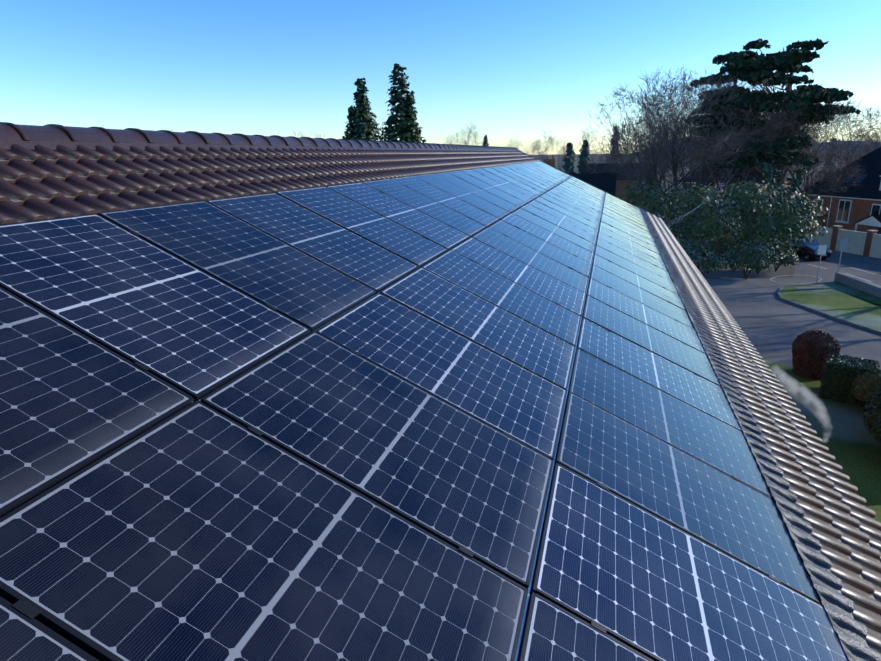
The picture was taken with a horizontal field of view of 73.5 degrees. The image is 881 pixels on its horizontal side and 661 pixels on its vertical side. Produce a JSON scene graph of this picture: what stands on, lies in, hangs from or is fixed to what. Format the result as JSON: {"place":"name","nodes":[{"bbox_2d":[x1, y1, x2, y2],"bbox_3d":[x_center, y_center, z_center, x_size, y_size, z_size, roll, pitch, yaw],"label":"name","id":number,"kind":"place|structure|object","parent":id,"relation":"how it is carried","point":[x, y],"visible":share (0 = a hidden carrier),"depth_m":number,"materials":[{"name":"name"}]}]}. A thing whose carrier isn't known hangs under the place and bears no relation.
{"place":"outdoors","nodes":[
{"label":"outdoors","id":0,"kind":"place"},
{"bbox_2d":[0,0,880,442],"label":"sky","id":1,"kind":"structure","parent":0,"point":[513,70],"materials":[{"name":"blue"}]},
{"bbox_2d":[544,142,616,195],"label":"house","id":2,"kind":"structure","parent":0,"point":[606,182],"depth_m":53.11,"materials":[{"name":"brick"}]},
{"bbox_2d":[531,151,880,521],"bbox_3d":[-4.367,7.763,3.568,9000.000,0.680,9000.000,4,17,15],"label":"street ground","id":3,"kind":"structure","parent":0,"point":[773,313],"depth_m":31.65,"materials":[{"name":"grey asphalt"}]},
{"bbox_2d":[9,150,659,217],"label":"roof body","id":4,"kind":"structure","parent":3,"relation":"on","point":[476,158],"depth_m":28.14,"materials":[{"name":"brown tile"}]},
{"bbox_2d":[0,122,517,150],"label":"ridge tiles","id":5,"kind":"object","parent":4,"relation":"on","point":[49,136],"visible":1,"depth_m":6.22,"materials":[{"name":"brown tile"}]},
{"bbox_2d":[0,161,849,660],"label":"solar panels","id":6,"kind":"object","parent":4,"relation":"on","point":[484,413],"visible":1,"depth_m":3.11,"materials":[{"name":"blue glass"}]},
{"bbox_2d":[0,144,880,654],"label":"roof tiles","id":7,"kind":"object","parent":4,"relation":"on","point":[846,526],"visible":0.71,"depth_m":5.53,"materials":[{"name":"brown tile"}]},
{"bbox_2d":[639,208,880,660],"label":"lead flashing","id":8,"kind":"object","parent":7,"relation":"on","point":[847,627],"visible":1,"depth_m":4.45,"materials":[{"name":"grey metal"}]},
{"bbox_2d":[341,78,388,140],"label":"cypress","id":9,"kind":"object","parent":3,"relation":"on","point":[362,124],"visible":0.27,"depth_m":90.16,"materials":[{"name":"green plant"}]},
{"bbox_2d":[378,63,425,142],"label":"cypress","id":10,"kind":"object","parent":3,"relation":"on","point":[405,128],"visible":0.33,"depth_m":92.56,"materials":[{"name":"green plant"}]},
{"bbox_2d":[444,135,467,144],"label":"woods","id":11,"kind":"object","parent":3,"relation":"on","point":[453,141],"visible":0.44,"depth_m":287.47,"materials":[{"name":"beige plant"}]},
{"bbox_2d":[454,123,481,144],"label":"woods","id":12,"kind":"object","parent":3,"relation":"on","point":[470,131],"visible":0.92,"depth_m":277.36,"materials":[{"name":"beige plant"}]},
{"bbox_2d":[482,135,488,145],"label":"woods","id":13,"kind":"object","parent":3,"relation":"on","point":[485,141],"visible":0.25,"depth_m":382.03,"materials":[{"name":"green plant"}]},
{"bbox_2d":[504,139,522,149],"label":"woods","id":14,"kind":"object","parent":3,"relation":"on","point":[515,144],"visible":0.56,"depth_m":310.49,"materials":[{"name":"beige plant"}]},
{"bbox_2d":[522,142,546,160],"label":"tree","id":15,"kind":"object","parent":3,"relation":"on","point":[531,147],"visible":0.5,"depth_m":136.79,"materials":[{"name":"beige plant"}]},
{"bbox_2d":[532,129,561,160],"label":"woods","id":16,"kind":"object","parent":3,"relation":"on","point":[545,141],"visible":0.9,"depth_m":244.54,"materials":[{"name":"beige plant"}]},
{"bbox_2d":[555,147,566,169],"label":"tree","id":17,"kind":"object","parent":3,"relation":"on","point":[560,157],"visible":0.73,"depth_m":157.63,"materials":[{"name":"brown plant"}]},
{"bbox_2d":[559,141,575,156],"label":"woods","id":18,"kind":"object","parent":3,"relation":"on","point":[564,148],"visible":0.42,"depth_m":324.97,"materials":[{"name":"beige plant"}]},
{"bbox_2d":[562,142,575,172],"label":"conifer","id":19,"kind":"object","parent":3,"relation":"on","point":[568,166],"visible":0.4,"depth_m":108.24,"materials":[{"name":"green plant"}]},
{"bbox_2d":[577,140,590,172],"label":"conifer","id":20,"kind":"object","parent":3,"relation":"on","point":[584,153],"visible":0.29,"depth_m":112.80,"materials":[{"name":"green plant"}]},
{"bbox_2d":[578,128,598,149],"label":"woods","id":21,"kind":"object","parent":3,"relation":"on","point":[587,138],"visible":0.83,"depth_m":327.41,"materials":[{"name":"beige plant"}]},
{"bbox_2d":[588,146,600,162],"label":"tree","id":22,"kind":"object","parent":3,"relation":"on","point":[591,158],"visible":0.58,"depth_m":146.97,"materials":[{"name":"brown plant"}]},
{"bbox_2d":[593,145,624,162],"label":"tree","id":23,"kind":"object","parent":3,"relation":"on","point":[607,159],"visible":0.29,"depth_m":118.70,"materials":[{"name":"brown plant"}]},
{"bbox_2d":[608,125,620,162],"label":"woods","id":24,"kind":"object","parent":3,"relation":"on","point":[616,144],"visible":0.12,"depth_m":291.87,"materials":[{"name":"green plant"}]},
{"bbox_2d":[581,163,652,204],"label":"neighbour house","id":25,"kind":"structure","parent":3,"relation":"on","point":[621,181],"depth_m":94.04,"materials":[{"name":"brick"}]},
{"bbox_2d":[581,109,696,187],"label":"bare tree","id":26,"kind":"object","parent":3,"relation":"on","point":[617,165],"visible":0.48,"depth_m":55.15,"materials":[{"name":"brown plant"}]},
{"bbox_2d":[586,72,706,182],"bbox_3d":[22.694,-19.776,65.710,12.919,17.303,12.316,10,20,34],"label":"bare tree","id":27,"kind":"object","parent":3,"relation":"on","point":[626,102],"visible":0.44,"depth_m":64.14,"materials":[{"name":"brown plant"}]},
{"bbox_2d":[613,105,700,203],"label":"bare tree","id":28,"kind":"object","parent":3,"relation":"on","point":[649,140],"visible":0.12,"depth_m":61.10,"materials":[{"name":"brown plant"}]},
{"bbox_2d":[625,191,689,244],"bbox_3d":[15.503,-7.269,43.470,5.285,6.157,5.885,-15,22,-40],"label":"shrub","id":29,"kind":"object","parent":3,"relation":"on","point":[675,234],"visible":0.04,"depth_m":41.94,"materials":[{"name":"green plant"}]},
{"bbox_2d":[620,175,702,207],"bbox_3d":[18.316,-9.163,47.553,6.768,7.372,7.232,-1,17,-2],"label":"shrub","id":30,"kind":"object","parent":3,"relation":"on","point":[631,195],"visible":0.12,"depth_m":47.57,"materials":[{"name":"green plant"}]},
{"bbox_2d":[604,91,749,191],"bbox_3d":[18.166,-12.112,47.077,7.905,13.338,12.438,-14,21,-38],"label":"bare tree","id":31,"kind":"object","parent":3,"relation":"on","point":[650,148],"visible":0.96,"depth_m":45.75,"materials":[{"name":"brown plant"}]},
{"bbox_2d":[625,120,739,191],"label":"bare tree","id":32,"kind":"object","parent":3,"relation":"on","point":[679,170],"visible":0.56,"depth_m":48.67,"materials":[{"name":"brown plant"}]},
{"bbox_2d":[655,88,710,188],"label":"bare tree","id":33,"kind":"object","parent":3,"relation":"on","point":[697,179],"depth_m":67.17,"materials":[{"name":"brown plant"}]},
{"bbox_2d":[638,174,728,256],"bbox_3d":[17.909,-8.017,43.722,6.768,7.372,7.232,11,20,35],"label":"shrub","id":34,"kind":"object","parent":3,"relation":"on","point":[698,198],"visible":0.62,"depth_m":41.80,"materials":[{"name":"green plant"}]},
{"bbox_2d":[613,67,758,187],"bbox_3d":[19.223,-13.763,48.295,11.245,15.798,11.796,10,20,32],"label":"bare tree","id":35,"kind":"object","parent":3,"relation":"on","point":[675,167],"visible":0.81,"depth_m":47.15,"materials":[{"name":"brown plant"}]},
{"bbox_2d":[668,166,738,226],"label":"utility pole wires","id":36,"kind":"object","parent":3,"relation":"on","point":[707,199],"visible":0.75,"depth_m":38.31,"materials":[{"name":"brown"}]},
{"bbox_2d":[679,224,728,272],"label":"shrub","id":37,"kind":"object","parent":3,"relation":"on","point":[712,261],"visible":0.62,"depth_m":40.81,"materials":[{"name":"green plant"}]},
{"bbox_2d":[678,140,729,185],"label":"bare tree","id":38,"kind":"object","parent":3,"relation":"on","point":[712,184],"visible":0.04,"depth_m":61.31,"materials":[{"name":"brown plant"}]},
{"bbox_2d":[635,95,779,192],"bbox_3d":[24.667,-14.703,54.629,12.852,13.769,9.679,8,19,28],"label":"bare tree","id":39,"kind":"object","parent":3,"relation":"on","point":[692,175],"visible":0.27,"depth_m":53.45,"materials":[{"name":"brown plant"}]},
{"bbox_2d":[651,67,782,186],"bbox_3d":[26.375,-16.525,55.898,11.780,16.550,12.357,-11,19,-30],"label":"bare tree","id":40,"kind":"object","parent":3,"relation":"on","point":[703,171],"visible":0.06,"depth_m":55.39,"materials":[{"name":"brown plant"}]},
{"bbox_2d":[664,112,777,189],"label":"bare tree","id":41,"kind":"object","parent":3,"relation":"on","point":[714,177],"visible":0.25,"depth_m":52.09,"materials":[{"name":"brown plant"}]},
{"bbox_2d":[670,179,777,272],"bbox_3d":[19.767,-7.538,42.657,6.429,7.003,6.870,-9,19,-26],"label":"shrub","id":42,"kind":"object","parent":3,"relation":"on","point":[728,225],"visible":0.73,"depth_m":40.65,"materials":[{"name":"green plant"}]},
{"bbox_2d":[690,173,778,244],"bbox_3d":[23.124,-9.258,47.622,6.768,7.372,7.232,15,23,42],"label":"shrub","id":43,"kind":"object","parent":3,"relation":"on","point":[737,184],"visible":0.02,"depth_m":45.51,"materials":[{"name":"green plant"}]},
{"bbox_2d":[682,166,789,193],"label":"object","id":44,"kind":"structure","parent":3,"relation":"on","point":[722,185],"depth_m":80.59,"materials":[{"name":"plant"}]},
{"bbox_2d":[710,205,768,270],"bbox_3d":[21.781,-7.331,43.350,5.885,6.157,5.285,-7,17,-18],"label":"shrub","id":45,"kind":"object","parent":3,"relation":"on","point":[724,250],"visible":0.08,"depth_m":42.04,"materials":[{"name":"green plant"}]},
{"bbox_2d":[717,231,782,279],"bbox_3d":[21.362,-5.470,40.838,4.582,4.031,3.985,1,17,6],"label":"shrub","id":46,"kind":"object","parent":3,"relation":"on","point":[755,260],"visible":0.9,"depth_m":40.37,"materials":[{"name":"green plant"}]},
{"bbox_2d":[693,70,811,190],"bbox_3d":[25.895,-14.385,50.643,9.153,15.444,14.401,4,17,16],"label":"bare tree","id":47,"kind":"object","parent":3,"relation":"on","point":[744,134],"visible":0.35,"depth_m":46.49,"materials":[{"name":"brown plant"}]},
{"bbox_2d":[692,84,812,185],"bbox_3d":[26.223,-14.143,51.829,10.174,14.294,10.672,3,17,12],"label":"bare tree","id":48,"kind":"object","parent":3,"relation":"on","point":[745,176],"visible":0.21,"depth_m":49.13,"materials":[{"name":"brown plant"}]},
{"bbox_2d":[634,200,880,258],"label":"cream boundary wall","id":49,"kind":"structure","parent":3,"relation":"on","point":[867,243],"depth_m":50.95,"materials":[{"name":"paint"}]},
{"bbox_2d":[684,38,860,180],"bbox_3d":[27.227,-15.501,50.570,12.360,17.518,12.650,4,17,15],"label":"cedar tree","id":50,"kind":"object","parent":3,"relation":"on","point":[753,67],"visible":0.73,"depth_m":46.88,"materials":[{"name":"green plant"}]},
{"bbox_2d":[717,166,829,273],"bbox_3d":[23.140,-7.875,42.329,7.593,7.740,7.106,1,17,7],"label":"shrub","id":51,"kind":"object","parent":3,"relation":"on","point":[793,212],"visible":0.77,"depth_m":40.03,"materials":[{"name":"green plant"}]},
{"bbox_2d":[771,239,801,271],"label":"shrub","id":52,"kind":"object","parent":3,"relation":"on","point":[791,258],"visible":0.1,"depth_m":42.50,"materials":[{"name":"green plant"}]},
{"bbox_2d":[747,109,836,189],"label":"bare tree","id":53,"kind":"object","parent":3,"relation":"on","point":[812,144],"visible":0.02,"depth_m":61.54,"materials":[{"name":"brown plant"}]},
{"bbox_2d":[758,125,825,178],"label":"bare tree","id":54,"kind":"object","parent":3,"relation":"on","point":[801,153],"visible":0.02,"depth_m":63.35,"materials":[{"name":"brown plant"}]},
{"bbox_2d":[746,84,845,184],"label":"bare tree","id":55,"kind":"object","parent":3,"relation":"on","point":[760,182],"visible":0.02,"depth_m":65.62,"materials":[{"name":"brown plant"}]},
{"bbox_2d":[712,83,880,241],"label":"bare tree","id":56,"kind":"object","parent":3,"relation":"on","point":[770,171],"visible":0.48,"depth_m":47.48,"materials":[{"name":"green plant"}]},
{"bbox_2d":[764,122,833,187],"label":"bare tree","id":57,"kind":"object","parent":3,"relation":"on","point":[812,147],"visible":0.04,"depth_m":61.56,"materials":[{"name":"brown plant"}]},
{"bbox_2d":[788,237,831,259],"bbox_3d":[30.511,-6.952,49.507,2.160,1.620,4.205,-4,17,-12],"label":"parked car","id":58,"kind":"object","parent":3,"relation":"on","point":[807,251],"visible":0.54,"depth_m":48.41,"materials":[{"name":"grey paint"}]},
{"bbox_2d":[791,330,840,379],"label":"bush","id":59,"kind":"object","parent":3,"relation":"on","point":[812,350],"visible":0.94,"depth_m":23.14,"materials":[{"name":"brown plant"}]},
{"bbox_2d":[781,137,864,234],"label":"bare tree","id":60,"kind":"object","parent":3,"relation":"on","point":[833,174],"visible":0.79,"depth_m":51.25,"materials":[{"name":"brown plant"}]},
{"bbox_2d":[784,143,862,191],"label":"bare tree","id":61,"kind":"object","parent":3,"relation":"on","point":[810,181],"visible":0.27,"depth_m":63.38,"materials":[{"name":"brown plant"}]},
{"bbox_2d":[782,102,865,221],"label":"bare tree","id":62,"kind":"object","parent":3,"relation":"on","point":[807,177],"visible":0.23,"depth_m":57.84,"materials":[{"name":"brown plant"}]},
{"bbox_2d":[817,139,836,178],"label":"conifer","id":63,"kind":"object","parent":3,"relation":"on","point":[830,166],"visible":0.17,"depth_m":146.13,"materials":[{"name":"green plant"}]},
{"bbox_2d":[816,240,847,283],"bbox_3d":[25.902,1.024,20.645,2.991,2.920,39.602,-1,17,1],"label":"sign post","id":64,"kind":"object","parent":3,"relation":"on","point":[823,248],"visible":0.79,"depth_m":39.06,"materials":[{"name":"grey metal"}]},
{"bbox_2d":[816,137,853,169],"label":"tree","id":65,"kind":"object","parent":3,"relation":"on","point":[838,149],"visible":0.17,"depth_m":127.33,"materials":[{"name":"brown plant"}]},
{"bbox_2d":[798,147,880,233],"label":"brick house","id":66,"kind":"structure","parent":3,"relation":"on","point":[857,209],"depth_m":59.91,"materials":[{"name":"brick"}]},
{"bbox_2d":[810,100,880,165],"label":"bare tree","id":67,"kind":"object","parent":3,"relation":"on","point":[860,131],"visible":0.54,"depth_m":71.09,"materials":[{"name":"brown plant"}]},
{"bbox_2d":[818,353,879,406],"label":"hedge","id":68,"kind":"object","parent":3,"relation":"on","point":[840,374],"visible":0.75,"depth_m":21.07,"materials":[{"name":"green plant"}]},
{"bbox_2d":[833,125,880,165],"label":"bare tree","id":69,"kind":"object","parent":3,"relation":"on","point":[870,147],"visible":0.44,"depth_m":66.30,"materials":[{"name":"brown plant"}]},
{"bbox_2d":[850,369,880,406],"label":"bush","id":70,"kind":"object","parent":3,"relation":"on","point":[865,386],"visible":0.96,"depth_m":19.83,"materials":[{"name":"green plant"}]},
{"bbox_2d":[862,389,880,442],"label":"dark hedge","id":71,"kind":"object","parent":3,"relation":"on","point":[871,415],"visible":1,"depth_m":17.42,"materials":[{"name":"green plant"}]},
{"bbox_2d":[644,139,877,152],"bbox_3d":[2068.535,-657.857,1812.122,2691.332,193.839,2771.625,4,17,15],"label":"hills","id":72,"kind":"structure","parent":0,"point":[821,146],"depth_m":2386.38,"materials":[{"name":"grey"}]},
{"bbox_2d":[810,139,833,177],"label":"tree","id":73,"kind":"object","parent":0,"point":[822,157],"visible":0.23,"depth_m":116.83,"materials":[{"name":"brown plant"}]},
{"bbox_2d":[847,120,880,152],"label":"bare tree","id":74,"kind":"object","parent":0,"point":[866,130],"visible":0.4,"depth_m":75.78,"materials":[{"name":"brown plant"}]}
]}

